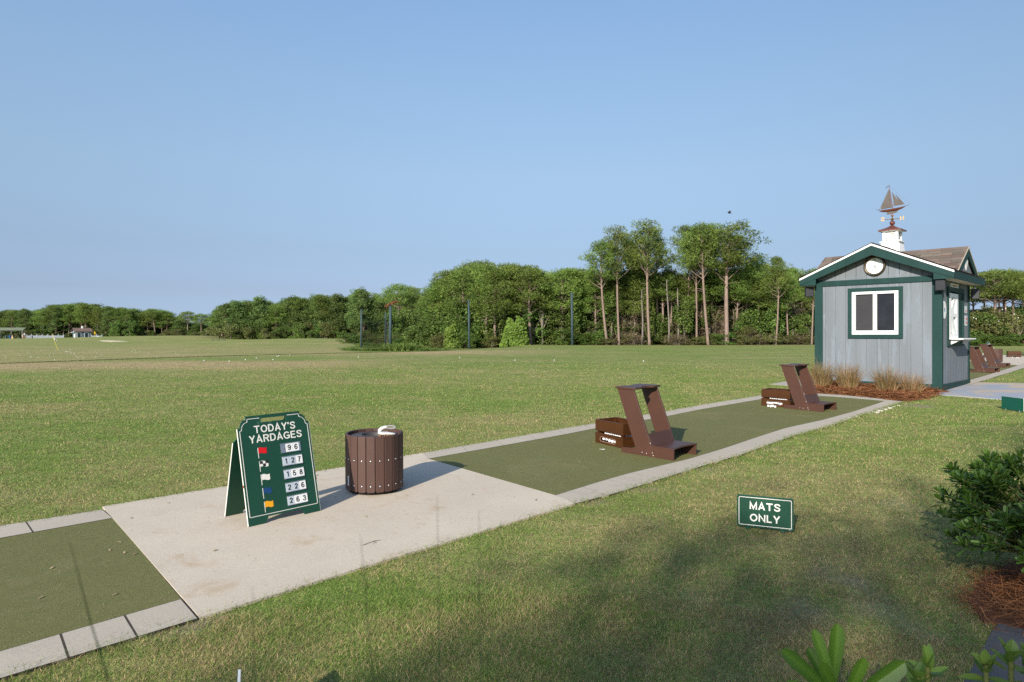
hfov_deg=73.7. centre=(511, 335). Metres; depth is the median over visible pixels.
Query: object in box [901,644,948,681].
young shoot
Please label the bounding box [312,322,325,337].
shrub
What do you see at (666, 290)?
bare trunk
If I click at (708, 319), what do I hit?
thicket
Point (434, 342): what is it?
shrub
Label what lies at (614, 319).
thicket
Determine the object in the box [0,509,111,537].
kerb
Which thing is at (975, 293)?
loudspeaker
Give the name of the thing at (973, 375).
turf mat
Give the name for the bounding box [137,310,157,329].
pine tree
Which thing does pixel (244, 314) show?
pine tree
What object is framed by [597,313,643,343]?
thicket
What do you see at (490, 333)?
shrub
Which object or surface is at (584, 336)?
shrub
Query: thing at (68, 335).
shrub
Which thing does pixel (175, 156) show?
sky
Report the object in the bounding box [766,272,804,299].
pine tree
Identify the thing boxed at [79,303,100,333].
pine tree
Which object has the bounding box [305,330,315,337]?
shrub
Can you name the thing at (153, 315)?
pine tree
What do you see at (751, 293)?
pine tree
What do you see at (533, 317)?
shrub
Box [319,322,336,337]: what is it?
shrub
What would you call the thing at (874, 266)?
wall clock
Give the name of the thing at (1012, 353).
ball crate
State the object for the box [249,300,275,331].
pine tree
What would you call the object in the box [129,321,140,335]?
tree
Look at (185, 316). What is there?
pine tree
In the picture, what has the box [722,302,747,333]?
shrub
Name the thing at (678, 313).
bare trunk
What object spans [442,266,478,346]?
pine tree
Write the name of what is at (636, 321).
thicket
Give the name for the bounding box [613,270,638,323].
pine tree
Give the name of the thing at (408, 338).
shrub
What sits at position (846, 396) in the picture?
kerb
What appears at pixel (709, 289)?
pine tree
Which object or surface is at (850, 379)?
ornamental grass
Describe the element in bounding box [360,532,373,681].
grass stalk
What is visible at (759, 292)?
pine tree
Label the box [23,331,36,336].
shrub
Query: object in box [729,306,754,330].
tree
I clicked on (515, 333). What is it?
bush
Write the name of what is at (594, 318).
thicket
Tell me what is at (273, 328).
shrub
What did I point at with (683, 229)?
pine tree
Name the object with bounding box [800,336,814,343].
shrub
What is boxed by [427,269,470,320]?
pine tree
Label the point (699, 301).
pine tree
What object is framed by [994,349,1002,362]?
waste bin
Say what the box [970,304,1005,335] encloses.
shrub
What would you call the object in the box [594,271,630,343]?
pine tree
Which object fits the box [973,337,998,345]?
shrub
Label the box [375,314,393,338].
tree
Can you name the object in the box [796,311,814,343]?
tree
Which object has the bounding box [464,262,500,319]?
pine tree
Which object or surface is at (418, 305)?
pine tree
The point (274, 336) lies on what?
shrub
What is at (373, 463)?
waste bin
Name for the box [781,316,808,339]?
tree
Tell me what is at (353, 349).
grass tussock
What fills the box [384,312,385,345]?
net pole
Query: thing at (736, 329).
tree
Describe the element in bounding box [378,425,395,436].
scrub brush
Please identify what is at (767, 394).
ball crate
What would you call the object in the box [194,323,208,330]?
pine tree
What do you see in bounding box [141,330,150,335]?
shrub
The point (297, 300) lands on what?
pine tree
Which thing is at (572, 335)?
net pole
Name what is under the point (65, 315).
pine tree
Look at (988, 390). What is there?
concrete pad
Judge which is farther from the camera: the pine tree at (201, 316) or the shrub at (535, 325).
the pine tree at (201, 316)
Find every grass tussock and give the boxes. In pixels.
[343,348,374,350]
[380,342,410,350]
[384,341,422,350]
[418,347,447,350]
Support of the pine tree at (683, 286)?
on the lawn at (176, 350)
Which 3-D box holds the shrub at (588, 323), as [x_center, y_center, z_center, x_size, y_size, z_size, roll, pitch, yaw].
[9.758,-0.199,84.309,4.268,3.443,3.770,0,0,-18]
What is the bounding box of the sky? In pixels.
[0,0,1023,323]
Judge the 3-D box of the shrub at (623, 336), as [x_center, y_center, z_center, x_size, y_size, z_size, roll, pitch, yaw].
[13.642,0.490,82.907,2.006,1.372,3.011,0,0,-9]
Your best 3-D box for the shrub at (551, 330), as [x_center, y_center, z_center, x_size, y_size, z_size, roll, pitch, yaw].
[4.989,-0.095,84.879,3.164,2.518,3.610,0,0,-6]
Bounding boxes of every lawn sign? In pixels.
[237,669,240,681]
[737,494,793,533]
[1001,396,1023,411]
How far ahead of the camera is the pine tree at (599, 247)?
81.47 m
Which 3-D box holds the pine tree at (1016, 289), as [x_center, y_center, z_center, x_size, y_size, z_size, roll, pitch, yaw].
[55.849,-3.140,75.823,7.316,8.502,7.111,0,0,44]
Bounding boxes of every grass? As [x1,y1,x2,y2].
[803,356,837,385]
[829,357,872,390]
[862,362,909,392]
[897,364,934,393]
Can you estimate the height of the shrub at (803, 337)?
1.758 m
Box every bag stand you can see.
[615,383,696,460]
[779,363,836,411]
[970,346,999,372]
[979,344,1009,366]
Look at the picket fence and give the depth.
204.98 m
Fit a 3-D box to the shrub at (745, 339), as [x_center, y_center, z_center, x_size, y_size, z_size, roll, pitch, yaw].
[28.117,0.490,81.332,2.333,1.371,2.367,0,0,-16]
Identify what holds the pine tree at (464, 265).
on the lawn at (176, 350)
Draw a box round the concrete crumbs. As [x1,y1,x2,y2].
[847,405,899,417]
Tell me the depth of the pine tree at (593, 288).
84.01 m
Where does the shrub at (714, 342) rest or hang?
on the lawn at (176, 350)
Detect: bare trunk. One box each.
[641,285,649,344]
[662,280,670,344]
[672,288,678,342]
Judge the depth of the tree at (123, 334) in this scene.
226.39 m
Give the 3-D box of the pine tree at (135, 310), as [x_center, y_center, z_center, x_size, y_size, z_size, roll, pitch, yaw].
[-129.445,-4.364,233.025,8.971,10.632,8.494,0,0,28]
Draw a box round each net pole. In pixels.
[360,309,361,347]
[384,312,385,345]
[389,306,391,343]
[468,300,469,348]
[571,292,573,344]
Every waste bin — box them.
[345,428,403,494]
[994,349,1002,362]
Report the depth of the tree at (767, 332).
85.30 m
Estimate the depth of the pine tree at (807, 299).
83.22 m
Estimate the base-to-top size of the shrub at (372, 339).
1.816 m
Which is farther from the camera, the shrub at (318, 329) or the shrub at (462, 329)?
the shrub at (318, 329)
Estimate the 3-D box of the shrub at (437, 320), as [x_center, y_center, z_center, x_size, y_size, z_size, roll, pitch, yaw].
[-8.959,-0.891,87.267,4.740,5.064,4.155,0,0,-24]
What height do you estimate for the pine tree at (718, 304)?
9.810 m
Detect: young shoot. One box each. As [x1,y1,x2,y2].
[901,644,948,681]
[958,636,1023,681]
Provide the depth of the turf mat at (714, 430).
8.39 m
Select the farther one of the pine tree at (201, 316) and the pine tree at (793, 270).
the pine tree at (201, 316)
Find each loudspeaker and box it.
[805,286,813,296]
[935,279,945,290]
[971,286,979,298]
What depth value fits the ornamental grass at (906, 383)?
14.73 m
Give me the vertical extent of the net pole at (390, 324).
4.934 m
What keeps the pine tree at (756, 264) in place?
on the lawn at (176, 350)
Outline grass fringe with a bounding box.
[0,346,522,363]
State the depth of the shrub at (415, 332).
90.69 m
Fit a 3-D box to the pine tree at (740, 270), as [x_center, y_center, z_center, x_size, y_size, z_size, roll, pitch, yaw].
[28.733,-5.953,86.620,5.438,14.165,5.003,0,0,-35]
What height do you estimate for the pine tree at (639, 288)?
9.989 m
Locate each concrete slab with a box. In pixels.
[102,453,574,619]
[970,355,1023,364]
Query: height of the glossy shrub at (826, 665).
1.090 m
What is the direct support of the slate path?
on the lawn at (176, 350)
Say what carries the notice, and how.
attached to the kiosk
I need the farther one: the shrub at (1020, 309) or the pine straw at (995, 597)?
the shrub at (1020, 309)
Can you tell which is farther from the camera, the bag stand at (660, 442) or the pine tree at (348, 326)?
the pine tree at (348, 326)
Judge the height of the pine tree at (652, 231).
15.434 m
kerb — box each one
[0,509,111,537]
[0,599,197,680]
[424,395,762,458]
[556,401,899,504]
[804,393,894,400]
[968,364,1023,384]
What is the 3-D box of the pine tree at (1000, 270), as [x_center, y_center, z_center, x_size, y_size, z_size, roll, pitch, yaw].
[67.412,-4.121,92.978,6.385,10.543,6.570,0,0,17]
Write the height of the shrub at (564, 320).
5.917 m
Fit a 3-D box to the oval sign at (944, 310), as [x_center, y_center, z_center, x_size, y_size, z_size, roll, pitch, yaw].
[9.863,-0.590,15.573,0.013,0.400,0.340,0,0,45]
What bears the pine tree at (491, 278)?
on the lawn at (176, 350)
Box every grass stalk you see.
[70,543,109,681]
[252,587,254,681]
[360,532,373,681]
[437,503,439,681]
[479,546,480,681]
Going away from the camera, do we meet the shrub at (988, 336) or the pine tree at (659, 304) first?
the shrub at (988, 336)
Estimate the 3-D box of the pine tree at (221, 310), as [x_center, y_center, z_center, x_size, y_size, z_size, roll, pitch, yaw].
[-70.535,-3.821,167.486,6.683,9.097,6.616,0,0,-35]
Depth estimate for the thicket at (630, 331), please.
85.94 m
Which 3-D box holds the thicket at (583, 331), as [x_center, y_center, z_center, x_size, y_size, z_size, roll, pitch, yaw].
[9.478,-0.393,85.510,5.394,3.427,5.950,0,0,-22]
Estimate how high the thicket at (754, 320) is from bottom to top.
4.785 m
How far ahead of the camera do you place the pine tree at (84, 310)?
230.52 m
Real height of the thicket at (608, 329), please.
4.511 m
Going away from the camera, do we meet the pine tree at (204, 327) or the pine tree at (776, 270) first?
the pine tree at (776, 270)
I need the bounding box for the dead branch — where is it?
[384,300,399,306]
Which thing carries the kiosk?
on the lawn at (176, 350)
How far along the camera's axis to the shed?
215.55 m
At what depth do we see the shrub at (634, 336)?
82.71 m
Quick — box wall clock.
[863,256,885,275]
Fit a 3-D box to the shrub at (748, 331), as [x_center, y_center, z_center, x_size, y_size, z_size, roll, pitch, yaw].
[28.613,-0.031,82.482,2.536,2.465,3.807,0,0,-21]
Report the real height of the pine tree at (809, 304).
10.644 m
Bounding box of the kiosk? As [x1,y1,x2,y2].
[799,242,984,390]
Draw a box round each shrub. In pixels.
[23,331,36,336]
[33,328,44,335]
[43,327,52,335]
[64,333,72,337]
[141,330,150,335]
[148,330,155,335]
[170,328,182,335]
[185,329,195,335]
[200,329,208,335]
[204,322,225,338]
[219,320,243,338]
[231,329,243,338]
[241,320,260,338]
[243,327,253,338]
[254,321,270,338]
[259,328,272,338]
[270,329,280,338]
[271,326,285,335]
[276,327,289,338]
[288,327,301,338]
[292,322,306,337]
[301,321,315,337]
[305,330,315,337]
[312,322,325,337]
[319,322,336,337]
[322,321,340,338]
[327,324,339,338]
[336,330,347,338]
[336,335,352,343]
[348,334,363,342]
[350,328,359,333]
[356,331,376,341]
[365,335,378,341]
[366,327,380,334]
[371,338,386,343]
[377,333,396,342]
[392,338,404,342]
[400,323,422,344]
[402,328,419,344]
[407,322,428,345]
[415,317,437,346]
[424,309,451,345]
[428,331,457,347]
[435,323,463,346]
[443,302,467,328]
[454,332,476,347]
[457,323,471,344]
[458,308,482,347]
[463,333,484,346]
[466,322,484,335]
[474,327,484,347]
[478,311,501,347]
[480,313,512,346]
[482,336,500,347]
[494,298,525,346]
[509,299,532,335]
[511,309,524,321]
[521,307,550,344]
[528,320,540,333]
[532,309,552,340]
[532,329,551,344]
[540,325,563,342]
[544,312,580,344]
[551,300,570,328]
[552,327,574,344]
[556,304,590,332]
[564,335,589,344]
[574,333,595,344]
[575,321,603,344]
[579,294,599,319]
[586,329,613,344]
[588,309,610,341]
[593,337,617,344]
[599,337,631,344]
[611,332,647,344]
[617,334,634,344]
[631,337,647,344]
[638,335,661,344]
[645,332,671,343]
[654,334,694,344]
[659,300,683,326]
[673,337,690,344]
[689,336,712,344]
[704,332,719,344]
[709,331,737,344]
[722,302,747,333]
[724,338,742,344]
[734,326,758,344]
[737,334,758,344]
[738,332,771,344]
[759,333,785,344]
[761,300,814,343]
[774,334,797,344]
[781,336,804,343]
[781,624,906,681]
[789,301,814,330]
[794,333,813,343]
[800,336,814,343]
[930,441,1023,572]
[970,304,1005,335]
[970,310,1023,335]
[970,312,1009,345]
[970,333,996,344]
[970,335,985,345]
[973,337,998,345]
[990,337,1018,345]
[992,336,1022,345]
[998,334,1023,341]
[1001,308,1023,340]
[1010,300,1023,341]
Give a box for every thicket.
[569,320,609,334]
[588,306,607,330]
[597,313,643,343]
[599,315,627,343]
[606,306,620,337]
[613,304,659,343]
[619,320,640,338]
[639,311,661,339]
[644,312,667,340]
[666,313,693,335]
[667,320,704,344]
[673,312,700,341]
[676,312,716,343]
[694,308,749,344]
[700,305,719,337]
[738,307,768,340]
[752,307,779,343]
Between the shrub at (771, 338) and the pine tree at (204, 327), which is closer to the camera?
the shrub at (771, 338)
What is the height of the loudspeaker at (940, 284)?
0.320 m
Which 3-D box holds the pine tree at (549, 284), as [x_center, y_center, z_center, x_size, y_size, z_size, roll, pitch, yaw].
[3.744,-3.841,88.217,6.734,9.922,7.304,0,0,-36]
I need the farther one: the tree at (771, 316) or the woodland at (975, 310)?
the woodland at (975, 310)
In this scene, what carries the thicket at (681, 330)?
on the lawn at (176, 350)
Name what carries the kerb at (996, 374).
on the lawn at (176, 350)
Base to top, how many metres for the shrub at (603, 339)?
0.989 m
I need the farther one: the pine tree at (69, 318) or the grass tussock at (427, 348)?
the pine tree at (69, 318)
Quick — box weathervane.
[879,185,909,224]
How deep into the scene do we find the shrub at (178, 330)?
212.22 m
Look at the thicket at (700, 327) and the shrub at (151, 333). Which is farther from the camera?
the shrub at (151, 333)
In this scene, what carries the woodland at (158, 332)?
on the lawn at (176, 350)
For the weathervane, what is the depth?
17.32 m
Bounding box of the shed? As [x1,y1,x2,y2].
[70,326,92,336]
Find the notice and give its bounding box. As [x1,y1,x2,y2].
[964,316,966,325]
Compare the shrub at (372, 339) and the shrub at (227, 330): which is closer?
the shrub at (372, 339)
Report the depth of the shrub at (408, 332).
95.04 m
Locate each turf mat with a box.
[0,518,180,650]
[431,396,882,494]
[970,361,1017,379]
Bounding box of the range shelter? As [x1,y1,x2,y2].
[0,328,29,337]
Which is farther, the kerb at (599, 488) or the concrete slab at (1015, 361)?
the concrete slab at (1015, 361)
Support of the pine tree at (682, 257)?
on the lawn at (176, 350)
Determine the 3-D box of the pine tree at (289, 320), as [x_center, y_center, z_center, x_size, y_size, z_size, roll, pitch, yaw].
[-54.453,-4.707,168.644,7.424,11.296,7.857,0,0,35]
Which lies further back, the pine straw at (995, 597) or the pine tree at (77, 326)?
the pine tree at (77, 326)
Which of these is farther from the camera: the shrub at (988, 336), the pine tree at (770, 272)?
the pine tree at (770, 272)
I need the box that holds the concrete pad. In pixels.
[933,382,1023,399]
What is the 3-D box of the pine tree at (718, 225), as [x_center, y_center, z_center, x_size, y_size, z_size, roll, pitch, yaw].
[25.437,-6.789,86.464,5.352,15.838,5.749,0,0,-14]
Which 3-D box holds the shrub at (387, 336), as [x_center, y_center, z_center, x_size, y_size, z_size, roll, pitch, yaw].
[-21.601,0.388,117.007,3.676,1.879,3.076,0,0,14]
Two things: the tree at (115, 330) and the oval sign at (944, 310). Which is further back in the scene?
the tree at (115, 330)
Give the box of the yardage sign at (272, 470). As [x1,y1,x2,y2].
[224,411,320,526]
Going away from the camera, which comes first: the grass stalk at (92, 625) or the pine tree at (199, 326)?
the grass stalk at (92, 625)
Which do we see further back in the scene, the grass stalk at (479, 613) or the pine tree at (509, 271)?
the pine tree at (509, 271)
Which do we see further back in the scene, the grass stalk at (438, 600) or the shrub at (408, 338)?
the shrub at (408, 338)
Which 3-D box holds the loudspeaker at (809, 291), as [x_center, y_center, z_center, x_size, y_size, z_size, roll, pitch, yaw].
[7.583,-1.150,17.409,0.190,0.320,0.168,0,0,10]
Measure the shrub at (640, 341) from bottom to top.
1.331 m
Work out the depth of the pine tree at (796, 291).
83.70 m
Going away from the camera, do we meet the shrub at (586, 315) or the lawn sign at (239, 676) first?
the lawn sign at (239, 676)
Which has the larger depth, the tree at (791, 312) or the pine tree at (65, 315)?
the pine tree at (65, 315)
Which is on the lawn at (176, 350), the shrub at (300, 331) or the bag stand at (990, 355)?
the shrub at (300, 331)
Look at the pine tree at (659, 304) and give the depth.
91.48 m
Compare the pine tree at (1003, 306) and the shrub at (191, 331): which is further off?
the shrub at (191, 331)
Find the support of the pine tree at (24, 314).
on the lawn at (176, 350)
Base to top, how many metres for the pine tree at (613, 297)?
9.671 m
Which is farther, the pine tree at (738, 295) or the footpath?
the pine tree at (738, 295)
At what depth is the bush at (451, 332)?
81.36 m
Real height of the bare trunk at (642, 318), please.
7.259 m
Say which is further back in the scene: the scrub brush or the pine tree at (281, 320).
the pine tree at (281, 320)
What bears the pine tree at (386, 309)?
on the lawn at (176, 350)
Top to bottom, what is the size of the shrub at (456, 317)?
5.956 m
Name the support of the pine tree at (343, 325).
on the lawn at (176, 350)
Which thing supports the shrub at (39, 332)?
on the lawn at (176, 350)
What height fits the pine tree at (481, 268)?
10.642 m
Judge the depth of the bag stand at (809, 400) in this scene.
12.22 m
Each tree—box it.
[0,310,17,331]
[0,312,13,331]
[0,312,13,333]
[12,311,32,332]
[15,308,35,337]
[27,310,45,333]
[28,309,54,328]
[40,304,60,327]
[40,305,70,332]
[54,319,73,334]
[59,304,79,332]
[60,302,79,331]
[71,304,91,326]
[72,307,94,328]
[73,302,94,327]
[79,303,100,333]
[87,306,105,333]
[93,306,114,331]
[100,326,108,336]
[105,308,122,320]
[108,320,121,336]
[115,308,140,323]
[118,322,127,335]
[121,320,136,335]
[123,308,145,330]
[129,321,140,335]
[131,311,152,325]
[134,327,144,335]
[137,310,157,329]
[145,308,158,330]
[145,308,165,331]
[145,311,163,335]
[150,312,177,329]
[152,310,171,332]
[168,318,189,333]
[176,311,199,332]
[188,313,207,331]
[192,325,214,334]
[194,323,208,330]
[201,312,226,336]
[207,306,223,336]
[211,302,233,338]
[220,300,250,338]
[230,300,251,338]
[240,301,263,338]
[243,295,273,330]
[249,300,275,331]
[259,303,289,326]
[273,303,290,327]
[277,294,300,335]
[280,296,310,323]
[289,297,315,331]
[303,295,333,335]
[306,294,327,336]
[325,292,346,330]
[325,297,347,320]
[329,298,351,331]
[342,298,353,332]
[344,288,369,333]
[344,293,358,329]
[351,286,373,330]
[366,293,386,334]
[374,283,421,311]
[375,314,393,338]
[381,296,397,328]
[382,306,401,341]
[394,303,414,313]
[398,306,419,337]
[401,285,422,312]
[412,291,457,320]
[412,293,426,318]
[415,277,456,320]
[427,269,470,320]
[433,266,484,347]
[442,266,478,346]
[449,259,498,301]
[456,259,470,269]
[461,263,509,347]
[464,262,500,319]
[465,262,516,347]
[473,262,533,308]
[504,262,538,299]
[504,264,558,344]
[525,271,564,344]
[531,269,567,342]
[532,267,588,335]
[551,266,606,332]
[577,239,620,344]
[577,272,618,330]
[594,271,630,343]
[596,271,624,327]
[600,225,640,344]
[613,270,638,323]
[614,239,642,320]
[614,273,657,339]
[623,240,655,317]
[624,269,662,336]
[625,218,677,344]
[629,268,670,333]
[639,270,681,343]
[641,236,672,331]
[643,277,673,312]
[652,269,690,332]
[652,272,698,312]
[663,224,704,343]
[666,275,705,303]
[668,273,694,311]
[671,295,695,344]
[674,269,710,340]
[675,222,724,344]
[675,227,714,344]
[685,223,720,334]
[694,219,771,344]
[694,270,730,313]
[694,272,722,336]
[697,280,732,314]
[700,222,735,312]
[704,266,751,337]
[717,272,761,327]
[721,277,771,334]
[722,272,762,312]
[724,234,758,305]
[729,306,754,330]
[729,321,745,342]
[742,254,773,317]
[742,270,771,322]
[753,274,798,343]
[755,263,787,307]
[755,319,773,343]
[758,255,795,344]
[761,328,780,343]
[765,300,785,336]
[765,311,796,343]
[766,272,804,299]
[776,273,804,334]
[777,313,807,343]
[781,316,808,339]
[783,267,804,304]
[784,271,814,329]
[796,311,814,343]
[797,266,815,313]
[799,286,814,344]
[970,270,1023,311]
[970,286,997,333]
[978,271,1023,331]
[980,271,1023,318]
[987,268,1015,319]
[990,268,1023,313]
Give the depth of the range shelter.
208.43 m
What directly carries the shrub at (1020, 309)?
on the lawn at (176, 350)
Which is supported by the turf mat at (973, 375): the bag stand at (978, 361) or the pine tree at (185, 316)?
the bag stand at (978, 361)
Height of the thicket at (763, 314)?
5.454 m
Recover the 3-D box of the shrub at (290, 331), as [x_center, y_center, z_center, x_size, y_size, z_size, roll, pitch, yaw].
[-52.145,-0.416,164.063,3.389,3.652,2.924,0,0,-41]
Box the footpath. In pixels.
[771,380,800,385]
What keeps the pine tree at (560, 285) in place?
on the lawn at (176, 350)
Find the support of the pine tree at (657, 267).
on the lawn at (176, 350)
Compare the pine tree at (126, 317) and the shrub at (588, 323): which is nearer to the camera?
the shrub at (588, 323)
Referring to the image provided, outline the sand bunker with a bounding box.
[100,340,127,341]
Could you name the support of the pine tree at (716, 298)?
on the lawn at (176, 350)
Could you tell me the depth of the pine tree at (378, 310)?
166.58 m
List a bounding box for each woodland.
[3,321,163,338]
[216,329,381,338]
[970,306,1014,318]
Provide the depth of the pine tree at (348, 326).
166.66 m
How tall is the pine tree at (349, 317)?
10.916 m
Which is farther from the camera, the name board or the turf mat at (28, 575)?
the name board
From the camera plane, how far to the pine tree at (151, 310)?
237.36 m
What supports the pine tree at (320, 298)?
on the lawn at (176, 350)
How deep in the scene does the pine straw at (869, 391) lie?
14.61 m
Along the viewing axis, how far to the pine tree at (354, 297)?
165.28 m
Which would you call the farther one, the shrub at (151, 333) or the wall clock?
the shrub at (151, 333)
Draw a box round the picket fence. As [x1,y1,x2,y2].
[26,334,63,337]
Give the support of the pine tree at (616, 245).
on the lawn at (176, 350)
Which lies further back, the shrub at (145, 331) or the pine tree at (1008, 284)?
the shrub at (145, 331)
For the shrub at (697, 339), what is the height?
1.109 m
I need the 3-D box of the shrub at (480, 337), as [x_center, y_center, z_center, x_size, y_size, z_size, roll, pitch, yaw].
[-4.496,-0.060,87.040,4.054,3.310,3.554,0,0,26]
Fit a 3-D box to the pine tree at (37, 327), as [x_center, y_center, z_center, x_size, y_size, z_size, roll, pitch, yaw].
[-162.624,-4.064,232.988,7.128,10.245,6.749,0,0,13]
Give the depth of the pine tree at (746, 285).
84.36 m
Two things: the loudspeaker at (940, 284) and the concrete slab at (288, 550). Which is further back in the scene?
the loudspeaker at (940, 284)
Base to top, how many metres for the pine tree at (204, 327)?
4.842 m
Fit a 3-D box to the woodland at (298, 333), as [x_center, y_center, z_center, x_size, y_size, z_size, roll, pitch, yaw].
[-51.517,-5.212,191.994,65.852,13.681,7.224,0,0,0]
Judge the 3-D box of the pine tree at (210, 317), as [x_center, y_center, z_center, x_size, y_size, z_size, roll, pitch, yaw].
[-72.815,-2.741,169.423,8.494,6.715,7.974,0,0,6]
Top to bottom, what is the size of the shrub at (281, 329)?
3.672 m
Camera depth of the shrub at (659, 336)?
84.74 m
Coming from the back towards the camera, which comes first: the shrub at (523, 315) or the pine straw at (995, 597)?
the shrub at (523, 315)
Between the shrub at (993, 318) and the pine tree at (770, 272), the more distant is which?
the pine tree at (770, 272)
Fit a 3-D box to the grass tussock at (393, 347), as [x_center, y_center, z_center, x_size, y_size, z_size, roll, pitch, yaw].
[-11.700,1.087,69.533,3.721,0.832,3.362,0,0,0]
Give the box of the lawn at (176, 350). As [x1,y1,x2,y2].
[0,336,1023,681]
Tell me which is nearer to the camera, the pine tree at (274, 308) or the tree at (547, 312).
the tree at (547, 312)
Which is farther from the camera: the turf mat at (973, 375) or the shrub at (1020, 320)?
the shrub at (1020, 320)
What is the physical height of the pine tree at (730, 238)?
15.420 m
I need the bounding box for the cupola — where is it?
[878,225,906,251]
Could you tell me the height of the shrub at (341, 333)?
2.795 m
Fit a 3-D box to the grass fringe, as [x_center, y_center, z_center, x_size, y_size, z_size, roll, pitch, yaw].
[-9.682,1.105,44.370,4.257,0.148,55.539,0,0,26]
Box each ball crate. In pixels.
[595,417,634,447]
[761,388,794,406]
[1006,351,1020,356]
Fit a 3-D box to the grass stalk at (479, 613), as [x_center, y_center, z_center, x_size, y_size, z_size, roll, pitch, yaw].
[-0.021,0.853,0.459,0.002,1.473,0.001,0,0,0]
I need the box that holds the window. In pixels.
[848,286,902,337]
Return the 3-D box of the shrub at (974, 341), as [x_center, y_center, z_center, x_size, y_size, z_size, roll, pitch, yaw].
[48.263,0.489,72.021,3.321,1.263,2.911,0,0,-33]
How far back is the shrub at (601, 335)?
82.52 m
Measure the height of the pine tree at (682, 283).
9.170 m
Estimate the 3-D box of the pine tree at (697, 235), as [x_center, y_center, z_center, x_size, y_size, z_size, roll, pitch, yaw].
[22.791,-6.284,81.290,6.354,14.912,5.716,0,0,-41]
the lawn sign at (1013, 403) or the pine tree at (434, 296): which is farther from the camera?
the pine tree at (434, 296)
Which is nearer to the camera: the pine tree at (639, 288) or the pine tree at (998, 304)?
the pine tree at (639, 288)
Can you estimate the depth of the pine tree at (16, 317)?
230.20 m
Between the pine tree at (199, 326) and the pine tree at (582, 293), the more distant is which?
the pine tree at (199, 326)
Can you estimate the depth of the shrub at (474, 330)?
85.88 m
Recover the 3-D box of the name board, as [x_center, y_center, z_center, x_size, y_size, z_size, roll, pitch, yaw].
[10.529,-1.190,16.250,0.014,0.100,0.780,0,0,44]
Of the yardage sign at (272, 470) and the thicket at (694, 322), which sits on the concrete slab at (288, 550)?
the yardage sign at (272, 470)
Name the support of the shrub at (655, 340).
on the lawn at (176, 350)
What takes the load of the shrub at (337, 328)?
on the lawn at (176, 350)
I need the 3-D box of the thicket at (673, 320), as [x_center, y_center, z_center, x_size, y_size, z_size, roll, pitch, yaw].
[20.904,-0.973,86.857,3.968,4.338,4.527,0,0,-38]
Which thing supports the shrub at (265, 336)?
on the lawn at (176, 350)
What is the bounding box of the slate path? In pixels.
[964,623,1023,681]
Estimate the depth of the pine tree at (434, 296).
89.81 m
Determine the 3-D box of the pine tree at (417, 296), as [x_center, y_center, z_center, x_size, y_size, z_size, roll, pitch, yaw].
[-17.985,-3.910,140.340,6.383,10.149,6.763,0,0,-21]
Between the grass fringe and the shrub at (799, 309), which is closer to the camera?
the grass fringe
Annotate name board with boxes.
[950,283,957,287]
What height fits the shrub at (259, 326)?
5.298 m
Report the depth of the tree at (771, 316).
83.98 m
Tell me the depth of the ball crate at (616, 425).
8.64 m
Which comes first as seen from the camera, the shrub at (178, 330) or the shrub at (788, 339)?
the shrub at (788, 339)
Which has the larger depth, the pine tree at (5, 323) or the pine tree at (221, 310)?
the pine tree at (5, 323)
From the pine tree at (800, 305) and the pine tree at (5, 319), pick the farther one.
the pine tree at (5, 319)
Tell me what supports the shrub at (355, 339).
on the lawn at (176, 350)
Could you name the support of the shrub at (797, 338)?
on the lawn at (176, 350)
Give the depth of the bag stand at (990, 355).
24.06 m
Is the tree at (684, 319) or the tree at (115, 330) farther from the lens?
the tree at (115, 330)
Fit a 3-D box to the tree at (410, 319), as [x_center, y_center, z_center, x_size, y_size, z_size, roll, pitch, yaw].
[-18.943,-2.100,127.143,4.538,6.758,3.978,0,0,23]
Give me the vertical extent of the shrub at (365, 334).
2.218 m
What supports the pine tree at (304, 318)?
on the lawn at (176, 350)
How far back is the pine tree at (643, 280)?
85.70 m
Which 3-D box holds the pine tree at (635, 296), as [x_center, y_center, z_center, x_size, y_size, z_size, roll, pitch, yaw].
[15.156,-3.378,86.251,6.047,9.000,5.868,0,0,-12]
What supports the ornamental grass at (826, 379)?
on the pine straw at (869, 391)
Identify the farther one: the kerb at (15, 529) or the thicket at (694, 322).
the thicket at (694, 322)
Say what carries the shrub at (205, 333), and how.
on the lawn at (176, 350)
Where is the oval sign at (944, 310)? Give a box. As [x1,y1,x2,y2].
[943,301,945,318]
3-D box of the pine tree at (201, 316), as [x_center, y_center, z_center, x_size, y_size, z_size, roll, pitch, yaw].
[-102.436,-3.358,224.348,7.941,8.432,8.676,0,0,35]
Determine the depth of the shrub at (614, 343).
83.57 m
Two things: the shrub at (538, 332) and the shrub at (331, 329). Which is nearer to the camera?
the shrub at (538, 332)
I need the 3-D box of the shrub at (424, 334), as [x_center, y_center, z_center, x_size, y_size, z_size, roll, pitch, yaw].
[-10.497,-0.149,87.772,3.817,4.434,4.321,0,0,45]
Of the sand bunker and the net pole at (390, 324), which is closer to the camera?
the net pole at (390, 324)
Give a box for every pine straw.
[802,379,947,402]
[936,556,1023,635]
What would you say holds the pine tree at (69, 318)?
on the lawn at (176, 350)
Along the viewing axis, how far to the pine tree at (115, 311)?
229.30 m
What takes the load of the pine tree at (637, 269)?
on the lawn at (176, 350)
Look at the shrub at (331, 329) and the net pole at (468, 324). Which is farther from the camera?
the shrub at (331, 329)
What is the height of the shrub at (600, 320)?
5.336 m

